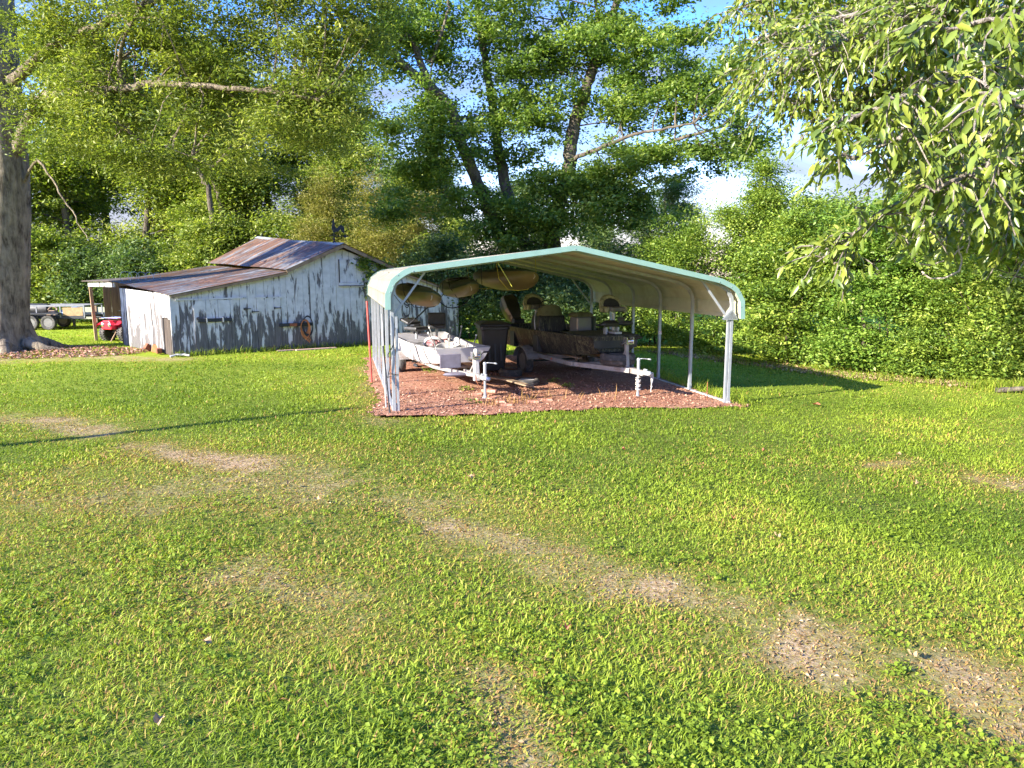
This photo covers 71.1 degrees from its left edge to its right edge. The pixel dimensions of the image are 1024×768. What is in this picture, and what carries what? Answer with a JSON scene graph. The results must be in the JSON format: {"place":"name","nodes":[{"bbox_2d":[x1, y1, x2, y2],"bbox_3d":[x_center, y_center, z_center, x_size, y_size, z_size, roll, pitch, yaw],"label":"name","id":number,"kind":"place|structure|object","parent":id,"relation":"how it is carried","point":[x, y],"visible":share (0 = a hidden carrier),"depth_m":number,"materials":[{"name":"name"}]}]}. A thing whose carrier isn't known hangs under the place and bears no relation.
{"place":"outdoors","nodes":[
{"label":"outdoors","id":0,"kind":"place"},
{"bbox_2d":[0,278,1023,767],"bbox_3d":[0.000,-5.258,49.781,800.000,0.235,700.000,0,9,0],"label":"ground","id":1,"kind":"structure","parent":0,"point":[598,562],"depth_m":5.72,"materials":[{"name":"green plant"}]},
{"bbox_2d":[30,212,98,312],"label":"woodland shrub","id":2,"kind":"object","parent":1,"relation":"on","point":[36,296],"visible":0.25,"depth_m":32.97,"materials":[{"name":"green plant"}]},
{"bbox_2d":[30,304,104,329],"bbox_3d":[-18.947,-2.848,30.210,5.110,1.012,1.967,0,9,-3],"label":"utility trailer","id":3,"kind":"object","parent":1,"relation":"on","point":[49,321],"visible":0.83,"depth_m":29.52,"materials":[{"name":"metal"}]},
{"bbox_2d":[30,303,52,312],"bbox_3d":[-19.900,-3.146,30.072,1.000,0.480,0.480,0,9,0],"label":"plastic barrel","id":4,"kind":"object","parent":3,"relation":"on","point":[40,310],"visible":0.41,"depth_m":29.88,"materials":[{"name":"white plastic"}]},
{"bbox_2d":[0,345,149,358],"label":"leaf litter","id":5,"kind":"object","parent":1,"relation":"on","point":[101,350],"visible":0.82,"depth_m":20.79,"materials":[{"name":"brown plant"}]},
{"bbox_2d":[16,1,153,312],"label":"woodland tree","id":6,"kind":"object","parent":1,"relation":"on","point":[61,173],"visible":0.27,"depth_m":35.80,"materials":[{"name":"green plant"}]},
{"bbox_2d":[33,240,143,323],"bbox_3d":[-18.964,-4.718,33.297,5.852,3.891,4.098,0,9,0],"label":"woodland shrub","id":7,"kind":"object","parent":1,"relation":"on","point":[74,292],"visible":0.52,"depth_m":32.45,"materials":[{"name":"green plant"}]},
{"bbox_2d":[72,306,112,325],"bbox_3d":[-17.763,-2.994,31.510,3.000,0.900,0.090,-1,9,-4],"label":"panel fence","id":8,"kind":"object","parent":1,"relation":"on","point":[88,310],"visible":0.14,"depth_m":31.43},
{"bbox_2d":[20,43,175,249],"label":"woodland tree","id":9,"kind":"object","parent":1,"relation":"on","point":[116,201],"visible":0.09,"depth_m":41.31,"materials":[{"name":"green plant"}]},
{"bbox_2d":[96,310,122,341],"bbox_3d":[-13.351,-2.058,25.078,1.120,1.054,1.957,4,9,22],"label":"quad bike","id":10,"kind":"object","parent":1,"relation":"on","point":[108,329],"visible":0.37,"depth_m":24.29,"materials":[{"name":"plastic"}]},
{"bbox_2d":[71,234,188,315],"bbox_3d":[-16.862,-4.750,32.544,6.027,4.110,4.223,0,9,0],"label":"woodland shrub","id":11,"kind":"object","parent":1,"relation":"on","point":[146,266],"visible":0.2,"depth_m":31.93,"materials":[{"name":"green plant"}]},
{"bbox_2d":[57,46,231,297],"bbox_3d":[-18.058,-9.466,35.611,7.896,13.608,7.977,6,11,34],"label":"woodland tree","id":12,"kind":"object","parent":1,"relation":"on","point":[153,191],"visible":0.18,"depth_m":35.16,"materials":[{"name":"green plant"}]},
{"bbox_2d":[153,712,164,724],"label":"dry leaf","id":13,"kind":"object","parent":1,"relation":"on","point":[157,718],"visible":1,"depth_m":3.64,"materials":[{"name":"plant"}]},
{"bbox_2d":[143,111,227,253],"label":"slender tree","id":14,"kind":"object","parent":1,"relation":"on","point":[209,198],"visible":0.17,"depth_m":31.95,"materials":[{"name":"green plant"}]},
{"bbox_2d":[144,21,227,218],"bbox_3d":[-15.053,-9.854,33.979,4.527,13.754,4.391,0,9,0],"label":"slender tree","id":15,"kind":"object","parent":1,"relation":"on","point":[215,190],"visible":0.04,"depth_m":32.98,"materials":[{"name":"green plant"}]},
{"bbox_2d":[140,215,259,273],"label":"woodland shrub","id":16,"kind":"object","parent":1,"relation":"on","point":[189,253],"visible":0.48,"depth_m":31.52,"materials":[{"name":"green plant"}]},
{"bbox_2d":[111,32,293,266],"bbox_3d":[-15.225,-9.719,35.518,8.227,14.410,10.819,-8,12,-43],"label":"woodland tree","id":17,"kind":"object","parent":1,"relation":"on","point":[181,216],"visible":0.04,"depth_m":33.35,"materials":[{"name":"green plant"}]},
{"bbox_2d":[152,43,270,267],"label":"woodland tree","id":18,"kind":"object","parent":1,"relation":"on","point":[234,126],"depth_m":41.58,"materials":[{"name":"green plant"}]},
{"bbox_2d":[0,0,431,353],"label":"walnut tree","id":19,"kind":"object","parent":1,"relation":"on","point":[21,114],"visible":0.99,"depth_m":18.23,"materials":[{"name":"green plant"}]},
{"bbox_2d":[165,84,311,268],"bbox_3d":[-12.620,-8.348,34.235,7.534,11.650,7.457,-6,10,-32],"label":"woodland tree","id":20,"kind":"object","parent":1,"relation":"on","point":[232,210],"visible":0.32,"depth_m":33.09,"materials":[{"name":"green plant"}]},
{"bbox_2d":[231,78,311,220],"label":"slender tree","id":21,"kind":"object","parent":1,"relation":"on","point":[263,131],"visible":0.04,"depth_m":34.30,"materials":[{"name":"green plant"}]},
{"bbox_2d":[85,236,458,356],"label":"barn","id":22,"kind":"structure","parent":1,"relation":"on","point":[235,299],"depth_m":21.97,"materials":[{"name":"white paint"}]},
{"bbox_2d":[163,318,173,354],"bbox_3d":[-9.690,-1.327,20.274,0.029,1.044,0.687,-9,12,-44],"label":"side door","id":23,"kind":"structure","parent":22,"relation":"in","point":[167,326],"depth_m":20.32,"materials":[{"name":"beige wood"}]},
{"bbox_2d":[193,300,235,351],"bbox_3d":[-8.494,-1.669,20.474,1.063,1.450,0.030,-6,11,-34],"label":"door","id":24,"kind":"structure","parent":22,"relation":"in","point":[222,308],"depth_m":20.46,"materials":[{"name":"white paint"}]},
{"bbox_2d":[256,298,282,347],"bbox_3d":[-7.206,-1.825,21.332,0.713,1.464,0.025,-6,11,-34],"label":"door","id":25,"kind":"structure","parent":22,"relation":"in","point":[268,326],"depth_m":21.31,"materials":[{"name":"white paint"}]},
{"bbox_2d":[300,319,310,342],"bbox_3d":[-6.298,-1.610,21.842,0.316,0.722,0.081,-6,11,-34],"label":"hose coil","id":26,"kind":"object","parent":22,"relation":"hanging from","point":[307,332],"visible":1,"depth_m":21.85,"materials":[{"name":"orange rubber"}]},
{"bbox_2d":[329,219,348,242],"bbox_3d":[-5.516,-4.815,22.759,0.662,0.830,0.206,-9,12,-44],"label":"weathervane","id":27,"kind":"object","parent":22,"relation":"on","point":[335,229],"visible":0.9,"depth_m":22.66,"materials":[{"name":"metal"}]},
{"bbox_2d":[350,254,392,344],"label":"climbing vine","id":28,"kind":"object","parent":22,"relation":"hanging from","point":[364,262],"visible":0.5,"depth_m":22.69,"materials":[{"name":"green plant"}]},
{"bbox_2d":[217,191,327,253],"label":"woodland shrub","id":29,"kind":"object","parent":1,"relation":"on","point":[278,228],"visible":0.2,"depth_m":32.27,"materials":[{"name":"green plant"}]},
{"bbox_2d":[278,347,336,350],"bbox_3d":[-6.218,-1.054,21.767,1.775,0.030,0.250,-6,11,-34],"label":"board","id":30,"kind":"object","parent":1,"relation":"on","point":[308,349],"visible":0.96,"depth_m":21.68,"materials":[{"name":"beige wood"}]},
{"bbox_2d":[278,163,353,246],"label":"cedar tree","id":31,"kind":"object","parent":1,"relation":"on","point":[323,189],"visible":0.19,"depth_m":30.94,"materials":[{"name":"green plant"}]},
{"bbox_2d":[244,48,387,242],"bbox_3d":[-10.634,-11.211,40.566,10.819,15.976,8.227,-3,9,-19],"label":"woodland tree","id":32,"kind":"object","parent":1,"relation":"on","point":[292,162],"visible":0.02,"depth_m":39.73,"materials":[{"name":"green plant"}]},
{"bbox_2d":[278,79,399,231],"bbox_3d":[-8.852,-9.103,36.334,6.582,12.781,8.655,-3,9,-21],"label":"woodland tree","id":33,"kind":"object","parent":1,"relation":"on","point":[343,176],"visible":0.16,"depth_m":34.35,"materials":[{"name":"green plant"}]},
{"bbox_2d":[303,209,399,257],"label":"woodland shrub","id":34,"kind":"object","parent":1,"relation":"on","point":[340,234],"visible":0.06,"depth_m":31.68,"materials":[{"name":"green plant"}]},
{"bbox_2d":[366,301,372,381],"bbox_3d":[-3.014,-0.890,15.137,0.041,1.706,0.293,-4,9,-22],"label":"steel pole","id":35,"kind":"object","parent":1,"relation":"on","point":[369,345],"visible":1,"depth_m":15.12,"materials":[{"name":"red metal"}]},
{"bbox_2d":[334,163,422,265],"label":"cedar tree","id":36,"kind":"object","parent":1,"relation":"on","point":[364,243],"visible":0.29,"depth_m":28.84,"materials":[{"name":"green plant"}]},
{"bbox_2d":[382,346,390,412],"bbox_3d":[-2.063,-0.050,11.788,0.027,1.145,0.258,-5,10,-31],"label":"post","id":37,"kind":"object","parent":1,"relation":"on","point":[386,379],"visible":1,"depth_m":11.78,"materials":[{"name":"white metal"}]},
{"bbox_2d":[339,132,442,250],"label":"woodland tree","id":38,"kind":"object","parent":1,"relation":"on","point":[369,156],"visible":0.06,"depth_m":33.92,"materials":[{"name":"green plant"}]},
{"bbox_2d":[379,189,453,275],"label":"cedar tree","id":39,"kind":"object","parent":1,"relation":"on","point":[418,229],"visible":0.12,"depth_m":30.88,"materials":[{"name":"green plant"}]},
{"bbox_2d":[382,227,477,329],"bbox_3d":[-2.933,-3.867,27.451,4.167,4.137,3.491,-7,11,-37],"label":"shade shrub","id":40,"kind":"object","parent":1,"relation":"on","point":[435,249],"visible":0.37,"depth_m":26.84,"materials":[{"name":"green plant"}]},
{"bbox_2d":[384,227,488,322],"bbox_3d":[-3.098,-4.410,30.135,5.284,4.190,3.904,-3,9,-19],"label":"woodland shrub","id":41,"kind":"object","parent":1,"relation":"on","point":[413,247],"visible":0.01,"depth_m":29.25,"materials":[{"name":"green plant"}]},
{"bbox_2d":[416,152,482,315],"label":"woodland tree","id":42,"kind":"object","parent":1,"relation":"on","point":[456,224],"visible":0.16,"depth_m":35.05,"materials":[{"name":"green plant"}]},
{"bbox_2d":[433,237,522,338],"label":"shade shrub","id":43,"kind":"object","parent":1,"relation":"on","point":[475,309],"visible":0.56,"depth_m":25.03,"materials":[{"name":"green plant"}]},
{"bbox_2d":[0,373,1023,767],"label":"clover patches","id":44,"kind":"object","parent":1,"relation":"on","point":[682,763],"visible":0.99,"depth_m":4.62,"materials":[{"name":"green plant"}]},
{"bbox_2d":[4,382,1023,767],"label":"soil crumbs","id":45,"kind":"object","parent":1,"relation":"on","point":[638,596],"visible":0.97,"depth_m":4.72,"materials":[{"name":"brown soil"}]},
{"bbox_2d":[485,229,561,322],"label":"shade shrub","id":46,"kind":"object","parent":1,"relation":"on","point":[523,293],"visible":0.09,"depth_m":25.69,"materials":[{"name":"green plant"}]},
{"bbox_2d":[482,171,578,289],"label":"woodland tree","id":47,"kind":"object","parent":1,"relation":"on","point":[516,190],"visible":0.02,"depth_m":34.51,"materials":[{"name":"green plant"}]},
{"bbox_2d":[498,275,589,322],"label":"shade shrub","id":48,"kind":"object","parent":1,"relation":"on","point":[557,298],"visible":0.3,"depth_m":23.93,"materials":[{"name":"green plant"}]},
{"bbox_2d":[363,354,747,415],"bbox_3d":[0.006,-0.150,16.354,7.980,0.179,9.480,-2,9,-13],"label":"dirt pad","id":49,"kind":"object","parent":1,"relation":"on","point":[559,371],"visible":0.56,"depth_m":14.44,"materials":[{"name":"red soil"}]},
{"bbox_2d":[381,314,386,406],"bbox_3d":[-2.177,-0.385,12.192,0.026,1.601,0.082,-7,11,-39],"label":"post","id":50,"kind":"object","parent":49,"relation":"on","point":[383,360],"visible":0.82,"depth_m":12.19,"materials":[{"name":"grey metal"}]},
{"bbox_2d":[395,348,496,397],"bbox_3d":[-1.373,-0.483,15.225,1.332,0.912,5.124,-4,9,-22],"label":"trailer","id":51,"kind":"object","parent":49,"relation":"on","point":[450,363],"visible":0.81,"depth_m":13.74,"materials":[{"name":"metal"}]},
{"bbox_2d":[390,332,489,364],"bbox_3d":[-1.624,-0.761,15.865,1.387,0.497,3.525,-4,9,-22],"label":"jon boat","id":52,"kind":"object","parent":51,"relation":"on","point":[410,346],"visible":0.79,"depth_m":15.26,"materials":[{"name":"white paint"}]},
{"bbox_2d":[400,317,428,338],"bbox_3d":[-2.251,-1.280,16.512,0.554,0.471,0.420,7,11,39],"label":"pedestal seat","id":53,"kind":"object","parent":52,"relation":"on","point":[416,329],"visible":0.97,"depth_m":16.43,"materials":[{"name":"black plastic"}]},
{"bbox_2d":[410,324,420,366],"bbox_3d":[-2.363,-0.952,17.550,0.235,1.095,0.370,-4,9,-22],"label":"outboard motor","id":54,"kind":"object","parent":52,"relation":"attached to","point":[415,364],"visible":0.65,"depth_m":17.38,"materials":[{"name":"black plastic"}]},
{"bbox_2d":[423,336,444,346],"bbox_3d":[-1.657,-0.851,15.338,0.490,0.070,0.490,13,-37,-13],"label":"life ring","id":55,"kind":"object","parent":52,"relation":"in","point":[433,338],"visible":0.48,"depth_m":15.19,"materials":[{"name":"white paint"}]},
{"bbox_2d":[427,312,445,335],"bbox_3d":[-1.756,-1.380,16.703,0.420,0.550,0.445,-1,9,-5],"label":"pedestal seat","id":56,"kind":"object","parent":52,"relation":"on","point":[436,321],"visible":0.92,"depth_m":16.82,"materials":[{"name":"black plastic"}]},
{"bbox_2d":[427,336,450,345],"bbox_3d":[-1.621,-0.949,15.830,0.545,0.179,0.652,0,9,0],"label":"life jacket","id":57,"kind":"object","parent":52,"relation":"in","point":[429,342],"visible":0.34,"depth_m":15.67,"materials":[{"name":"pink fabric"}]},
{"bbox_2d":[435,342,460,347],"bbox_3d":[-1.309,-0.730,14.727,0.540,0.150,0.536,-6,17,1],"label":"round tub","id":58,"kind":"object","parent":52,"relation":"in","point":[445,345],"visible":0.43,"depth_m":14.89,"materials":[{"name":"white paint"}]},
{"bbox_2d":[474,320,510,370],"bbox_3d":[-0.465,-0.891,16.986,0.750,1.201,0.868,-2,9,-12],"label":"wheelie bin","id":59,"kind":"object","parent":49,"relation":"on","point":[493,334],"visible":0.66,"depth_m":16.64,"materials":[{"name":"grey plastic"}]},
{"bbox_2d":[423,368,574,403],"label":"green weeds","id":60,"kind":"object","parent":49,"relation":"on","point":[466,386],"visible":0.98,"depth_m":14.77,"materials":[{"name":"green plant"}]},
{"bbox_2d":[497,367,523,376],"bbox_3d":[-0.030,-0.272,16.401,0.646,0.170,0.544,-3,9,-17],"label":"loose tyre","id":61,"kind":"object","parent":49,"relation":"on","point":[511,371],"visible":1,"depth_m":16.20,"materials":[{"name":"rubber"}]},
{"bbox_2d":[487,375,533,386],"bbox_3d":[-0.217,-0.088,15.051,0.200,0.080,1.900,-7,11,-39],"label":"wooden plank","id":62,"kind":"object","parent":49,"relation":"on","point":[512,381],"visible":0.71,"depth_m":14.75,"materials":[{"name":"beige wood"}]},
{"bbox_2d":[514,377,540,385],"bbox_3d":[0.310,-0.049,15.133,0.622,0.130,0.544,-3,9,-17],"label":"loose tyre","id":63,"kind":"object","parent":49,"relation":"on","point":[532,381],"visible":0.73,"depth_m":14.99,"materials":[{"name":"rubber"}]},
{"bbox_2d":[480,383,616,405],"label":"dried weeds","id":64,"kind":"object","parent":49,"relation":"on","point":[514,401],"visible":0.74,"depth_m":12.91,"materials":[{"name":"brown plant"}]},
{"bbox_2d":[361,354,748,415],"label":"mulch chips","id":65,"kind":"object","parent":49,"relation":"on","point":[520,387],"visible":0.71,"depth_m":13.63,"materials":[{"name":"brown wood"}]},
{"bbox_2d":[513,337,651,395],"bbox_3d":[1.648,-0.621,15.949,1.880,1.164,5.224,-4,9,-22],"label":"trailer","id":66,"kind":"object","parent":49,"relation":"on","point":[527,356],"visible":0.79,"depth_m":15.72,"materials":[{"name":"metal"}]},
{"bbox_2d":[507,300,639,354],"bbox_3d":[1.278,-1.343,16.764,1.688,1.189,4.590,-4,9,-22],"label":"fishing boat","id":67,"kind":"object","parent":66,"relation":"on","point":[546,330],"visible":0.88,"depth_m":15.98,"materials":[{"name":"brown metal"}]},
{"bbox_2d":[500,294,524,322],"bbox_3d":[0.097,-1.545,19.034,0.556,1.675,1.150,-8,12,-41],"label":"outboard motor","id":68,"kind":"object","parent":67,"relation":"attached to","point":[510,307],"visible":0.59,"depth_m":18.90,"materials":[{"name":"black plastic"}]},
{"bbox_2d":[523,293,546,311],"bbox_3d":[0.573,-1.802,17.648,0.550,0.835,0.510,-4,9,-22],"label":"pedestal seat","id":69,"kind":"object","parent":67,"relation":"on","point":[532,301],"visible":0.75,"depth_m":17.65,"materials":[{"name":"beige plastic"}]},
{"bbox_2d":[599,294,626,330],"bbox_3d":[2.214,-1.550,15.739,0.541,0.820,0.510,-4,9,-22],"label":"pedestal seat","id":70,"kind":"object","parent":67,"relation":"on","point":[608,303],"visible":0.84,"depth_m":15.72,"materials":[{"name":"beige plastic"}]},
{"bbox_2d":[595,317,632,333],"bbox_3d":[2.152,-1.227,15.091,0.529,0.360,0.695,7,11,38],"label":"trolling motor","id":71,"kind":"object","parent":67,"relation":"on","point":[606,324],"visible":0.96,"depth_m":14.98,"materials":[{"name":"metal"}]},
{"bbox_2d":[597,352,636,365],"bbox_3d":[2.157,-0.520,14.636,0.863,0.230,0.725,-4,9,-22],"label":"spare tyre","id":72,"kind":"object","parent":66,"relation":"on","point":[615,359],"visible":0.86,"depth_m":14.35,"materials":[{"name":"rubber"}]},
{"bbox_2d":[635,372,653,389],"bbox_3d":[2.565,-0.046,13.904,0.348,0.370,0.105,4,10,26],"label":"mooring rope","id":73,"kind":"object","parent":66,"relation":"attached to","point":[651,376],"visible":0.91,"depth_m":13.91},
{"bbox_2d":[367,246,744,410],"bbox_3d":[0.171,-1.495,16.191,6.444,2.914,8.079,-2,9,-13],"label":"carport","id":74,"kind":"object","parent":1,"relation":"on","point":[629,281],"visible":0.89,"depth_m":14.30,"materials":[{"name":"teal paint"}]},
{"bbox_2d":[387,315,397,377],"bbox_3d":[-1.976,-0.612,11.806,0.181,1.036,0.100,-2,9,-13],"label":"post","id":75,"kind":"object","parent":74,"relation":"hanging from","point":[391,348],"visible":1,"depth_m":11.76,"materials":[{"name":"white metal"}]},
{"bbox_2d":[402,272,442,307],"bbox_3d":[-1.647,-1.720,13.126,0.789,0.667,0.013,-3,9,-17],"label":"hanging strap","id":76,"kind":"object","parent":74,"relation":"hanging from","point":[422,307],"visible":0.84,"depth_m":13.17,"materials":[{"name":"fabric"}]},
{"bbox_2d":[395,283,441,306],"bbox_3d":[-1.826,-1.720,13.834,0.769,0.382,2.957,10,7,-19],"label":"kayak","id":77,"kind":"object","parent":76,"relation":"hanging from","point":[421,295],"visible":0.91,"depth_m":12.86,"materials":[{"name":"beige plastic"}]},
{"bbox_2d":[408,279,476,324],"bbox_3d":[-1.494,-1.758,15.383,1.529,0.962,0.110,-3,9,-17],"label":"garden hose","id":78,"kind":"object","parent":74,"relation":"attached to","point":[442,304],"visible":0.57,"depth_m":15.33,"materials":[{"name":"rubber"}]},
{"bbox_2d":[447,265,481,298],"bbox_3d":[-0.951,-2.035,14.336,0.728,0.681,0.013,-2,9,-14],"label":"hanging strap","id":79,"kind":"object","parent":74,"relation":"hanging from","point":[476,294],"visible":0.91,"depth_m":14.38,"materials":[{"name":"fabric"}]},
{"bbox_2d":[439,277,478,296],"bbox_3d":[-1.118,-2.038,15.097,0.708,0.381,2.757,-11,12,-13],"label":"kayak","id":80,"kind":"object","parent":79,"relation":"hanging from","point":[463,286],"visible":0.97,"depth_m":14.24,"materials":[{"name":"beige plastic"}]},
{"bbox_2d":[496,259,535,290],"bbox_3d":[0.087,-2.250,14.769,0.952,0.653,0.012,-4,10,-26],"label":"hanging strap","id":81,"kind":"object","parent":74,"relation":"hanging from","point":[505,286],"visible":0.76,"depth_m":14.73,"materials":[{"name":"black fabric"}]},
{"bbox_2d":[473,268,538,290],"bbox_3d":[-0.170,-2.247,15.400,0.931,0.381,2.757,15,-1,-28],"label":"kayak","id":82,"kind":"object","parent":81,"relation":"hanging from","point":[520,279],"visible":0.94,"depth_m":14.72,"materials":[{"name":"beige plastic"}]},
{"bbox_2d":[326,0,803,292],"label":"maple tree","id":83,"kind":"object","parent":1,"relation":"on","point":[558,188],"visible":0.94,"depth_m":24.69,"materials":[{"name":"green plant"}]},
{"bbox_2d":[531,220,613,308],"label":"shade shrub","id":84,"kind":"object","parent":1,"relation":"on","point":[568,281],"visible":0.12,"depth_m":24.81,"materials":[{"name":"green plant"}]},
{"bbox_2d":[529,285,650,339],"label":"shade shrub","id":85,"kind":"object","parent":1,"relation":"on","point":[600,318],"visible":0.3,"depth_m":23.48,"materials":[{"name":"green plant"}]},
{"bbox_2d":[171,335,1023,407],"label":"tall grass fringe","id":86,"kind":"object","parent":1,"relation":"on","point":[986,385],"depth_m":16.69,"materials":[{"name":"green plant"}]},
{"bbox_2d":[564,165,634,254],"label":"woodland tree","id":87,"kind":"object","parent":1,"relation":"on","point":[609,238],"visible":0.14,"depth_m":33.71,"materials":[{"name":"green plant"}]},
{"bbox_2d":[570,231,665,339],"bbox_3d":[3.867,-3.316,24.592,3.860,3.906,3.601,4,10,24],"label":"shade shrub","id":88,"kind":"object","parent":1,"relation":"on","point":[619,249],"visible":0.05,"depth_m":24.20,"materials":[{"name":"green plant"}]},
{"bbox_2d":[613,169,712,318],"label":"woodland tree","id":89,"kind":"object","parent":1,"relation":"on","point":[672,193],"visible":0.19,"depth_m":33.23,"materials":[{"name":"green plant"}]},
{"bbox_2d":[627,239,707,343],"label":"shade shrub","id":90,"kind":"object","parent":1,"relation":"on","point":[653,338],"visible":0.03,"depth_m":24.62,"materials":[{"name":"green plant"}]},
{"bbox_2d":[615,153,809,353],"bbox_3d":[6.152,-4.169,22.530,6.686,6.326,4.876,0,9,0],"label":"privet shrub","id":91,"kind":"object","parent":1,"relation":"on","point":[677,256],"visible":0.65,"depth_m":22.23,"materials":[{"name":"green plant"}]},
{"bbox_2d":[710,146,794,318],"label":"pointed tree","id":92,"kind":"object","parent":1,"relation":"on","point":[758,187],"visible":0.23,"depth_m":22.69,"materials":[{"name":"green plant"}]},
{"bbox_2d":[711,192,888,365],"bbox_3d":[8.102,-3.043,20.533,5.722,4.841,5.465,0,9,0],"label":"privet shrub","id":93,"kind":"object","parent":1,"relation":"on","point":[783,307],"visible":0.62,"depth_m":19.88,"materials":[{"name":"green plant"}]},
{"bbox_2d":[758,178,887,349],"bbox_3d":[10.357,-3.865,23.320,5.971,5.568,5.275,0,9,0],"label":"hedgerow tree","id":94,"kind":"object","parent":1,"relation":"on","point":[830,196],"visible":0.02,"depth_m":22.44,"materials":[{"name":"green plant"}]},
{"bbox_2d":[635,349,1015,387],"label":"hedge litter","id":95,"kind":"object","parent":1,"relation":"on","point":[805,369],"visible":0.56,"depth_m":18.22,"materials":[{"name":"plant"}]},
{"bbox_2d":[690,0,1023,315],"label":"oak tree","id":96,"kind":"object","parent":1,"relation":"on","point":[888,39],"visible":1,"depth_m":4.83,"materials":[{"name":"green plant"}]},
{"bbox_2d":[722,0,1023,290],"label":"wild cherry tree","id":97,"kind":"object","parent":1,"relation":"on","point":[1007,264],"visible":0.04,"depth_m":12.49,"materials":[{"name":"green plant"}]},
{"bbox_2d":[787,187,980,375],"bbox_3d":[9.913,-2.832,18.772,5.884,4.948,5.301,0,9,0],"label":"privet shrub","id":98,"kind":"object","parent":1,"relation":"on","point":[873,291],"visible":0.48,"depth_m":18.18,"materials":[{"name":"green plant"}]},
{"bbox_2d":[854,156,1016,331],"bbox_3d":[12.612,-4.463,21.018,5.902,7.485,5.433,-7,11,-38],"label":"hedgerow tree","id":99,"kind":"object","parent":1,"relation":"on","point":[904,185],"depth_m":20.57,"materials":[{"name":"green plant"}]},
{"bbox_2d":[859,207,1023,382],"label":"privet shrub","id":100,"kind":"object","parent":1,"relation":"on","point":[977,340],"visible":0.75,"depth_m":16.76,"materials":[{"name":"green plant"}]},
{"bbox_2d":[995,386,1023,392],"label":"fallen branch","id":101,"kind":"object","parent":1,"relation":"on","point":[1014,389],"visible":1,"depth_m":15.07,"materials":[{"name":"beige wood"}]},
{"bbox_2d":[996,262,1023,344],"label":"privet shrub","id":102,"kind":"object","parent":1,"relation":"on","point":[1022,316],"visible":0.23,"depth_m":16.61,"materials":[{"name":"green plant"}]},
{"bbox_2d":[14,0,1023,276],"label":"sky","id":103,"kind":"structure","parent":0,"point":[722,189],"materials":[{"name":"blue"}]},
{"bbox_2d":[568,312,595,330],"bbox_3d":[1.647,-1.441,16.900,0.521,0.490,0.446,-5,10,-30],"label":"cooler seat","id":104,"kind":"object","parent":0,"point":[581,321],"visible":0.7,"depth_m":16.78,"materials":[{"name":"plastic"}]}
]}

